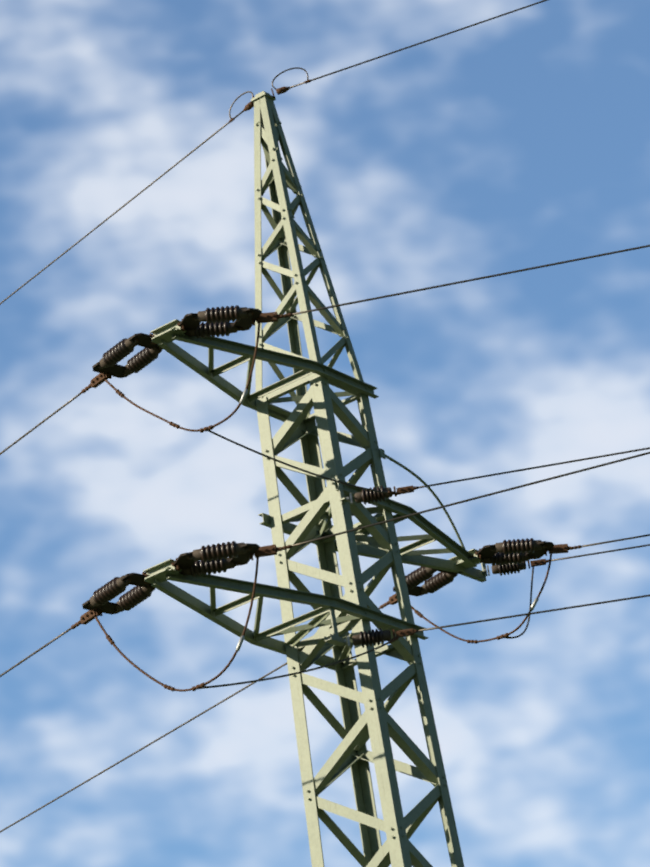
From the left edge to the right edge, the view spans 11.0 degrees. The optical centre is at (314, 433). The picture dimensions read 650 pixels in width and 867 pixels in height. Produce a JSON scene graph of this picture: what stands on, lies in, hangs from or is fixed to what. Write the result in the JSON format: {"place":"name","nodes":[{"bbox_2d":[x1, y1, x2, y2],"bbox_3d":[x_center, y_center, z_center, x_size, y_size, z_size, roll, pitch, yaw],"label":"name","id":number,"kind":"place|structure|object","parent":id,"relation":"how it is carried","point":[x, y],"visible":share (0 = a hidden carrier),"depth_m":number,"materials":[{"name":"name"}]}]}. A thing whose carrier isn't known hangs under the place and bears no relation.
{"place":"outdoors","nodes":[
{"label":"outdoors","id":0,"kind":"place"},
{"bbox_2d":[0,0,649,866],"label":"sky","id":1,"kind":"structure","parent":0,"point":[520,139],"materials":[{"name":"blue"}]},
{"label":"ground","id":2,"kind":"structure","parent":0,"visible":0},
{"bbox_2d":[143,92,487,866],"bbox_3d":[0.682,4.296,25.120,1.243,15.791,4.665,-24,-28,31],"label":"pylon","id":3,"kind":"object","parent":2,"relation":"on","point":[357,610],"visible":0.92,"depth_m":26.53,"materials":[{"name":"green metal"}]},
{"bbox_2d":[79,87,573,647],"bbox_3d":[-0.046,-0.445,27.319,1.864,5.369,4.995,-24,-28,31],"label":"insulator sets","id":4,"kind":"object","parent":3,"relation":"attached to","point":[507,557],"visible":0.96,"depth_m":25.82,"materials":[{"name":"ceramic"}]},
{"bbox_2d":[0,0,649,832],"bbox_3d":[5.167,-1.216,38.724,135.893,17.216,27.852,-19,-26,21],"label":"conductors","id":5,"kind":"object","parent":4,"relation":"hanging from","point":[240,642],"visible":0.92,"depth_m":25.67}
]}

